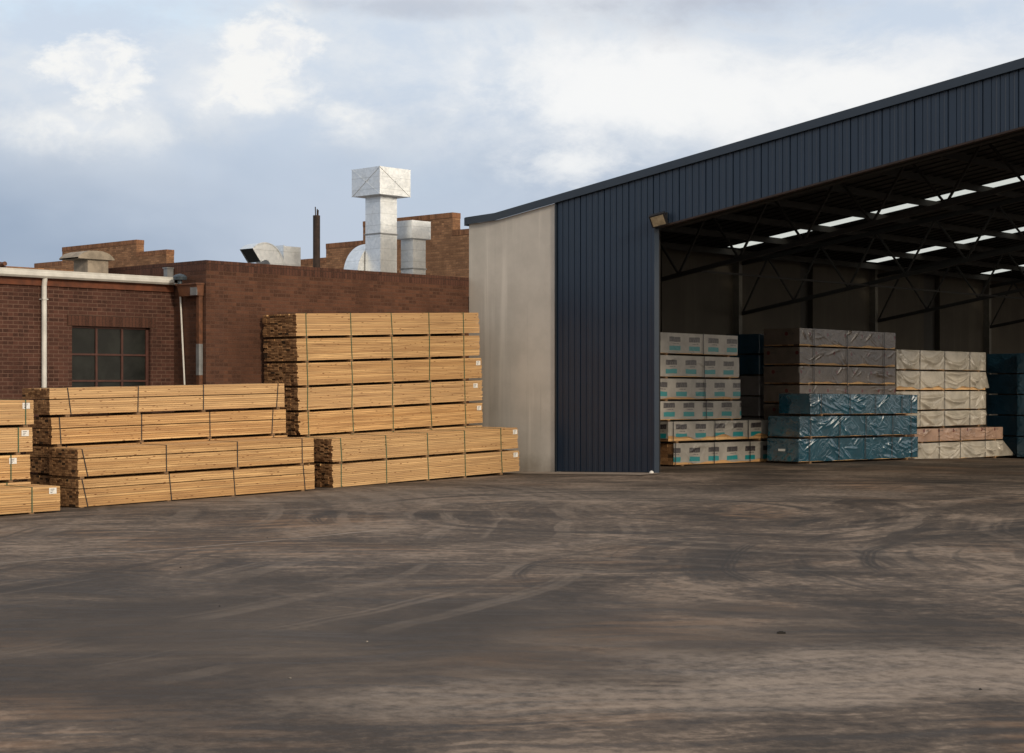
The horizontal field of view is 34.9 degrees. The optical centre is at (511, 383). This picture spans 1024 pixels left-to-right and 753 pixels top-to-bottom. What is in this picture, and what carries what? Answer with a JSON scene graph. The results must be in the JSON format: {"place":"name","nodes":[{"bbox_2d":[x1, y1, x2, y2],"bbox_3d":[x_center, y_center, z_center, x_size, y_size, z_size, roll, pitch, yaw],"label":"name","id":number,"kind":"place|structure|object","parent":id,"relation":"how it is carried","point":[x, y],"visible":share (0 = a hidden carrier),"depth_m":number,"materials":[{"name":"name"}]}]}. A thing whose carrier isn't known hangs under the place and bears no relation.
{"place":"outdoors","nodes":[
{"label":"outdoors","id":0,"kind":"place"},
{"bbox_2d":[0,456,1023,752],"bbox_3d":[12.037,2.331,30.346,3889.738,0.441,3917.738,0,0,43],"label":"ground","id":1,"kind":"structure","parent":0,"point":[564,612],"depth_m":15.90,"materials":[{"name":"grey asphalt"}]},
{"bbox_2d":[0,480,30,485],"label":"timber pack","id":2,"kind":"object","parent":1,"relation":"on","point":[14,483],"visible":0.12,"depth_m":30.03,"materials":[{"name":"brown wood"}]},
{"bbox_2d":[0,454,29,482],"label":"timber pack","id":3,"kind":"object","parent":2,"relation":"on","point":[12,467],"visible":0.97,"depth_m":29.98,"materials":[{"name":"brown wood"}]},
{"bbox_2d":[0,427,32,454],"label":"timber pack","id":4,"kind":"object","parent":3,"relation":"on","point":[15,441],"visible":0.97,"depth_m":30.03,"materials":[{"name":"brown wood"}]},
{"bbox_2d":[0,399,33,426],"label":"timber pack","id":5,"kind":"object","parent":4,"relation":"on","point":[16,413],"visible":1,"depth_m":30.04,"materials":[{"name":"brown wood"}]},
{"bbox_2d":[0,484,59,513],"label":"timber pack","id":6,"kind":"object","parent":1,"relation":"on","point":[26,499],"visible":1,"depth_m":29.18,"materials":[{"name":"brown wood"}]},
{"bbox_2d":[0,261,73,270],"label":"building","id":7,"kind":"structure","parent":1,"relation":"on","point":[3,264],"depth_m":60.32,"materials":[{"name":"orange brick"}]},
{"bbox_2d":[27,474,51,484],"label":"timber pack","id":8,"kind":"object","parent":1,"relation":"on","point":[41,479],"visible":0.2,"depth_m":31.82,"materials":[{"name":"brown wood"}]},
{"bbox_2d":[26,435,286,474],"bbox_3d":[-7.249,1.457,33.862,1.012,0.573,5.780,0,1,43],"label":"timber pack","id":9,"kind":"object","parent":8,"relation":"on","point":[39,459],"visible":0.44,"depth_m":32.36,"materials":[{"name":"brown wood"}]},
{"bbox_2d":[28,409,285,446],"bbox_3d":[-7.276,0.890,33.833,1.012,0.573,5.780,0,1,43],"label":"timber pack","id":10,"kind":"object","parent":9,"relation":"on","point":[60,431],"visible":0.86,"depth_m":33.16,"materials":[{"name":"brown wood"}]},
{"bbox_2d":[22,383,284,416],"bbox_3d":[-7.303,0.323,33.804,1.012,0.573,5.780,0,1,43],"label":"timber pack","id":11,"kind":"object","parent":10,"relation":"on","point":[69,401],"visible":0.97,"depth_m":33.11,"materials":[{"name":"brown wood"}]},
{"bbox_2d":[0,267,177,481],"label":"brick wall","id":12,"kind":"structure","parent":1,"relation":"on","point":[61,329],"depth_m":35.59,"materials":[{"name":"red brick"}]},
{"bbox_2d":[59,251,114,272],"bbox_3d":[-10.088,-2.710,38.639,0.830,0.840,0.980,0,0,43],"label":"chimney vent","id":13,"kind":"object","parent":12,"relation":"on","point":[92,261],"visible":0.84,"depth_m":38.44,"materials":[{"name":"beige metal"}]},
{"bbox_2d":[72,326,152,412],"bbox_3d":[-8.897,-0.305,36.119,0.190,1.910,2.100,0,0,43],"label":"window","id":14,"kind":"structure","parent":12,"relation":"in","point":[101,356],"depth_m":36.17,"materials":[{"name":"grey glass"}]},
{"bbox_2d":[162,267,173,276],"bbox_3d":[-7.867,-2.547,37.260,0.180,0.215,0.195,0,0,43],"label":"gutter overflow box","id":15,"kind":"object","parent":12,"relation":"on","point":[168,271],"visible":0.9,"depth_m":37.20,"materials":[{"name":"metal"}]},
{"bbox_2d":[34,240,173,269],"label":"gabled building","id":16,"kind":"structure","parent":1,"relation":"on","point":[128,253],"depth_m":73.77,"materials":[{"name":"orange brick"}]},
{"bbox_2d":[50,464,314,507],"bbox_3d":[-6.564,2.058,33.130,1.012,0.578,5.780,0,1,43],"label":"timber pack","id":17,"kind":"object","parent":1,"relation":"on","point":[99,490],"visible":0.88,"depth_m":32.43,"materials":[{"name":"brown wood"}]},
{"bbox_2d":[49,437,313,479],"bbox_3d":[-6.578,1.486,33.115,1.012,0.578,5.779,0,1,43],"label":"timber pack","id":18,"kind":"object","parent":17,"relation":"on","point":[78,463],"visible":1,"depth_m":32.37,"materials":[{"name":"brown wood"}]},
{"bbox_2d":[108,260,468,436],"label":"brick building","id":19,"kind":"structure","parent":1,"relation":"on","point":[240,299],"depth_m":37.63,"materials":[{"name":"brown brick"}]},
{"bbox_2d":[180,297,184,384],"bbox_3d":[-7.493,-1.000,36.997,0.234,2.223,0.040,0,0,43],"label":"downpipe","id":20,"kind":"object","parent":19,"relation":"attached to","point":[182,340],"visible":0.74,"depth_m":36.98,"materials":[{"name":"white metal"}]},
{"bbox_2d":[175,283,204,384],"bbox_3d":[-7.261,0.028,36.678,0.800,4.565,0.230,0,0,43],"label":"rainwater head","id":21,"kind":"object","parent":19,"relation":"attached to","point":[190,289],"visible":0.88,"depth_m":36.50},
{"bbox_2d":[173,274,186,283],"bbox_3d":[-7.502,-2.365,36.786,0.312,0.230,0.320,0,0,43],"label":"vent cowl","id":22,"kind":"object","parent":21,"relation":"on","point":[179,277],"visible":1,"depth_m":36.68,"materials":[{"name":"grey metal"}]},
{"bbox_2d":[240,242,300,265],"bbox_3d":[-5.989,-2.835,39.541,0.934,1.090,1.486,0,0,43],"label":"gooseneck duct","id":23,"kind":"object","parent":19,"relation":"on","point":[264,253],"visible":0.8,"depth_m":39.15,"materials":[{"name":"metal"}]},
{"bbox_2d":[313,207,319,267],"bbox_3d":[-4.756,-3.290,39.612,0.170,2.001,0.170,0,0,-32],"label":"rusty pipe","id":24,"kind":"object","parent":19,"relation":"on","point":[316,240],"visible":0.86,"depth_m":39.54,"materials":[{"name":"metal"}]},
{"bbox_2d":[351,166,410,272],"bbox_3d":[-3.410,-3.935,42.430,1.096,3.289,1.096,0,0,43],"label":"exhaust duct","id":25,"kind":"object","parent":19,"relation":"on","point":[381,190],"visible":0.81,"depth_m":42.18,"materials":[{"name":"metal"}]},
{"bbox_2d":[344,244,364,270],"bbox_3d":[-3.875,-3.211,42.796,0.564,0.997,0.997,0,0,43],"label":"bend duct","id":26,"kind":"object","parent":25,"relation":"attached to","point":[355,259],"visible":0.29,"depth_m":42.48,"materials":[{"name":"metal"}]},
{"bbox_2d":[397,220,430,274],"bbox_3d":[-2.596,-3.275,42.822,0.620,1.970,0.680,0,0,43],"label":"exhaust duct","id":27,"kind":"object","parent":19,"relation":"on","point":[413,236],"visible":0.86,"depth_m":42.64,"materials":[{"name":"metal"}]},
{"bbox_2d":[301,212,468,277],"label":"gabled building","id":28,"kind":"structure","parent":1,"relation":"on","point":[447,249],"depth_m":59.82,"materials":[{"name":"orange brick"}]},
{"bbox_2d":[304,450,519,487],"bbox_3d":[-2.320,1.993,38.411,1.214,0.571,6.080,0,1,43],"label":"timber pack","id":29,"kind":"object","parent":1,"relation":"on","point":[367,472],"visible":0.77,"depth_m":37.65,"materials":[{"name":"brown wood"}]},
{"bbox_2d":[301,427,517,463],"bbox_3d":[-2.344,1.428,38.385,1.214,0.571,6.050,0,1,43],"label":"timber pack","id":30,"kind":"object","parent":29,"relation":"on","point":[336,449],"visible":0.88,"depth_m":37.65,"materials":[{"name":"brown wood"}]},
{"bbox_2d":[503,471,658,474],"bbox_3d":[0.925,2.197,40.073,6.440,0.198,0.936,0,0,43],"label":"concrete apron","id":31,"kind":"object","parent":1,"relation":"on","point":[623,473],"visible":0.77,"depth_m":39.41,"materials":[{"name":"grey concrete"}]},
{"bbox_2d":[660,440,766,465],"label":"wrapped timber pack","id":32,"kind":"object","parent":1,"relation":"on","point":[681,453],"visible":0.89,"depth_m":43.50,"materials":[{"name":"white wood"}]},
{"bbox_2d":[660,419,767,442],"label":"wrapped timber pack","id":33,"kind":"object","parent":32,"relation":"on","point":[673,431],"visible":0.84,"depth_m":43.55,"materials":[{"name":"white wood"}]},
{"bbox_2d":[660,400,740,421],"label":"wrapped timber pack","id":34,"kind":"object","parent":33,"relation":"on","point":[698,410],"visible":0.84,"depth_m":43.33,"materials":[{"name":"white wood"}]},
{"bbox_2d":[660,378,739,400],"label":"wrapped timber pack","id":35,"kind":"object","parent":34,"relation":"on","point":[712,389],"visible":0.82,"depth_m":43.37,"materials":[{"name":"white wood"}]},
{"bbox_2d":[660,355,738,378],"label":"wrapped timber pack","id":36,"kind":"object","parent":35,"relation":"on","point":[700,367],"visible":0.79,"depth_m":43.33,"materials":[{"name":"white wood"}]},
{"bbox_2d":[660,332,737,356],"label":"wrapped timber pack","id":37,"kind":"object","parent":36,"relation":"on","point":[687,344],"visible":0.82,"depth_m":43.33,"materials":[{"name":"white wood"}]},
{"bbox_2d":[464,58,1023,472],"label":"storage shed","id":38,"kind":"structure","parent":1,"relation":"on","point":[901,216],"depth_m":40.98,"materials":[{"name":"metal"}]},
{"bbox_2d":[649,211,668,227],"bbox_3d":[3.430,-3.840,38.142,0.454,0.393,0.272,0,0,23],"label":"floodlight","id":39,"kind":"object","parent":38,"relation":"attached to","point":[658,219],"visible":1,"depth_m":38.07,"materials":[{"name":"beige glass"}]},
{"bbox_2d":[767,436,917,463],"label":"wrapped timber pack","id":40,"kind":"object","parent":1,"relation":"on","point":[795,450],"visible":0.99,"depth_m":45.75,"materials":[{"name":"blue wood"}]},
{"bbox_2d":[768,415,916,438],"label":"wrapped timber pack","id":41,"kind":"object","parent":40,"relation":"on","point":[807,427],"visible":1,"depth_m":45.74,"materials":[{"name":"blue wood"}]},
{"bbox_2d":[779,393,917,415],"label":"wrapped timber pack","id":42,"kind":"object","parent":41,"relation":"on","point":[806,404],"visible":1,"depth_m":45.95,"materials":[{"name":"blue wood"}]},
{"bbox_2d":[908,440,1013,458],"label":"wrapped timber pack","id":43,"kind":"object","parent":1,"relation":"on","point":[962,449],"visible":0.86,"depth_m":52.77,"materials":[{"name":"beige wood"}]},
{"bbox_2d":[907,426,1002,442],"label":"wrapped timber pack","id":44,"kind":"object","parent":43,"relation":"on","point":[945,434],"visible":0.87,"depth_m":52.55,"materials":[{"name":"wood"}]},
{"bbox_2d":[908,410,986,427],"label":"wrapped timber pack","id":45,"kind":"object","parent":44,"relation":"on","point":[939,419],"visible":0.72,"depth_m":52.76,"materials":[{"name":"beige wood"}]},
{"bbox_2d":[895,391,985,410],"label":"wrapped timber pack","id":46,"kind":"object","parent":45,"relation":"on","point":[947,400],"visible":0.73,"depth_m":52.71,"materials":[{"name":"beige wood"}]},
{"bbox_2d":[887,371,988,390],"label":"wrapped timber pack","id":47,"kind":"object","parent":46,"relation":"on","point":[936,381],"visible":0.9,"depth_m":52.37,"materials":[{"name":"beige wood"}]},
{"bbox_2d":[887,350,985,371],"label":"wrapped timber pack","id":48,"kind":"object","parent":47,"relation":"on","point":[925,360],"visible":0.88,"depth_m":52.34,"materials":[{"name":"beige wood"}]},
{"bbox_2d":[996,436,1023,456],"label":"wrapped timber pack","id":49,"kind":"object","parent":1,"relation":"on","point":[1010,442],"visible":0.41,"depth_m":55.70,"materials":[{"name":"blue wood"}]},
{"bbox_2d":[987,415,1022,435],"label":"wrapped timber pack","id":50,"kind":"object","parent":49,"relation":"on","point":[1008,423],"visible":0.7,"depth_m":55.88,"materials":[{"name":"blue wood"}]},
{"bbox_2d":[987,395,1023,415],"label":"wrapped timber pack","id":51,"kind":"object","parent":50,"relation":"on","point":[1002,404],"visible":0.91,"depth_m":55.95,"materials":[{"name":"blue wood"}]},
{"bbox_2d":[987,374,1023,394],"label":"wrapped timber pack","id":52,"kind":"object","parent":51,"relation":"on","point":[1002,384],"visible":0.84,"depth_m":55.95,"materials":[{"name":"blue wood"}]},
{"bbox_2d":[987,353,1023,373],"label":"wrapped timber pack","id":53,"kind":"object","parent":52,"relation":"on","point":[1002,363],"visible":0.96,"depth_m":55.95,"materials":[{"name":"blue wood"}]},
{"bbox_2d":[1017,437,1023,456],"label":"wrapped timber pack","id":54,"kind":"object","parent":1,"relation":"on","point":[1020,446],"visible":1,"depth_m":55.06,"materials":[{"name":"blue wood"}]},
{"bbox_2d":[1017,416,1023,435],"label":"wrapped timber pack","id":55,"kind":"object","parent":54,"relation":"on","point":[1020,425],"visible":1,"depth_m":55.06,"materials":[{"name":"blue wood"}]},
{"bbox_2d":[1017,395,1023,414],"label":"wrapped timber pack","id":56,"kind":"object","parent":55,"relation":"on","point":[1020,404],"visible":1,"depth_m":55.05,"materials":[{"name":"blue wood"}]},
{"bbox_2d":[1017,374,1023,393],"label":"wrapped timber pack","id":57,"kind":"object","parent":56,"relation":"on","point":[1020,383],"visible":1,"depth_m":55.05,"materials":[{"name":"blue wood"}]},
{"bbox_2d":[1017,353,1023,372],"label":"wrapped timber pack","id":58,"kind":"object","parent":57,"relation":"on","point":[1020,362],"visible":1,"depth_m":55.06,"materials":[{"name":"blue wood"}]},
{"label":"timber pack","id":59,"kind":"object","parent":1,"relation":"on","visible":0},
{"bbox_2d":[287,425,481,437],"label":"timber pack","id":60,"kind":"object","parent":59,"relation":"on","point":[396,430],"visible":0.09,"depth_m":39.20,"materials":[{"name":"brown wood"}]},
{"bbox_2d":[275,403,482,436],"bbox_3d":[-3.215,0.844,39.284,1.214,0.562,6.000,0,2,43],"label":"timber pack","id":61,"kind":"object","parent":60,"relation":"on","point":[306,424],"visible":0.79,"depth_m":38.59,"materials":[{"name":"brown wood"}]},
{"bbox_2d":[265,380,482,411],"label":"timber pack","id":62,"kind":"object","parent":61,"relation":"on","point":[307,399],"visible":0.79,"depth_m":38.57,"materials":[{"name":"brown wood"}]},
{"bbox_2d":[264,358,481,387],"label":"timber pack","id":63,"kind":"object","parent":62,"relation":"on","point":[297,375],"visible":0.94,"depth_m":38.38,"materials":[{"name":"brown wood"}]},
{"bbox_2d":[263,335,479,362],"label":"timber pack","id":64,"kind":"object","parent":63,"relation":"on","point":[452,347],"visible":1,"depth_m":38.35,"materials":[{"name":"brown wood"}]},
{"bbox_2d":[262,312,479,338],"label":"timber pack","id":65,"kind":"object","parent":64,"relation":"on","point":[317,325],"visible":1,"depth_m":38.31,"materials":[{"name":"brown wood"}]},
{"bbox_2d":[0,0,1023,267],"label":"sky","id":66,"kind":"structure","parent":0,"point":[198,130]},
{"bbox_2d":[741,417,763,419],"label":"wrapped timber pack","id":67,"kind":"object","parent":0,"point":[752,418],"depth_m":48.07,"materials":[{"name":"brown wood"}]},
{"bbox_2d":[732,396,772,416],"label":"wrapped timber pack","id":68,"kind":"object","parent":67,"relation":"on","point":[752,406],"visible":0.1,"depth_m":47.99,"materials":[{"name":"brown wood"}]},
{"bbox_2d":[731,376,851,395],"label":"wrapped timber pack","id":69,"kind":"object","parent":68,"relation":"on","point":[751,385],"visible":0.12,"depth_m":47.99,"materials":[{"name":"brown wood"}]},
{"bbox_2d":[730,355,772,375],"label":"wrapped timber pack","id":70,"kind":"object","parent":69,"relation":"on","point":[751,365],"visible":0.12,"depth_m":48.01,"materials":[{"name":"blue wood"}]},
{"bbox_2d":[730,334,772,354],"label":"wrapped timber pack","id":71,"kind":"object","parent":70,"relation":"on","point":[750,344],"visible":0.13,"depth_m":48.01,"materials":[{"name":"blue wood"}]},
{"bbox_2d":[764,435,875,439],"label":"wrapped timber pack","id":72,"kind":"object","parent":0,"point":[826,436],"visible":0.05,"depth_m":47.46,"materials":[{"name":"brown wood"}]},
{"bbox_2d":[764,404,876,419],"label":"wrapped timber pack","id":73,"kind":"object","parent":72,"relation":"on","point":[771,409],"visible":0.11,"depth_m":46.80,"materials":[{"name":"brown wood"}]},
{"bbox_2d":[764,385,894,403],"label":"wrapped timber pack","id":74,"kind":"object","parent":73,"relation":"on","point":[772,393],"visible":0.56,"depth_m":47.05,"materials":[{"name":"grey wood"}]},
{"bbox_2d":[764,366,894,385],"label":"wrapped timber pack","id":75,"kind":"object","parent":74,"relation":"on","point":[802,375],"visible":1,"depth_m":47.20,"materials":[{"name":"grey wood"}]},
{"bbox_2d":[764,347,894,367],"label":"wrapped timber pack","id":76,"kind":"object","parent":75,"relation":"on","point":[810,356],"visible":1,"depth_m":47.28,"materials":[{"name":"grey wood"}]},
{"bbox_2d":[764,328,894,349],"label":"wrapped timber pack","id":77,"kind":"object","parent":76,"relation":"on","point":[808,337],"visible":1,"depth_m":47.25,"materials":[{"name":"grey wood"}]}
]}

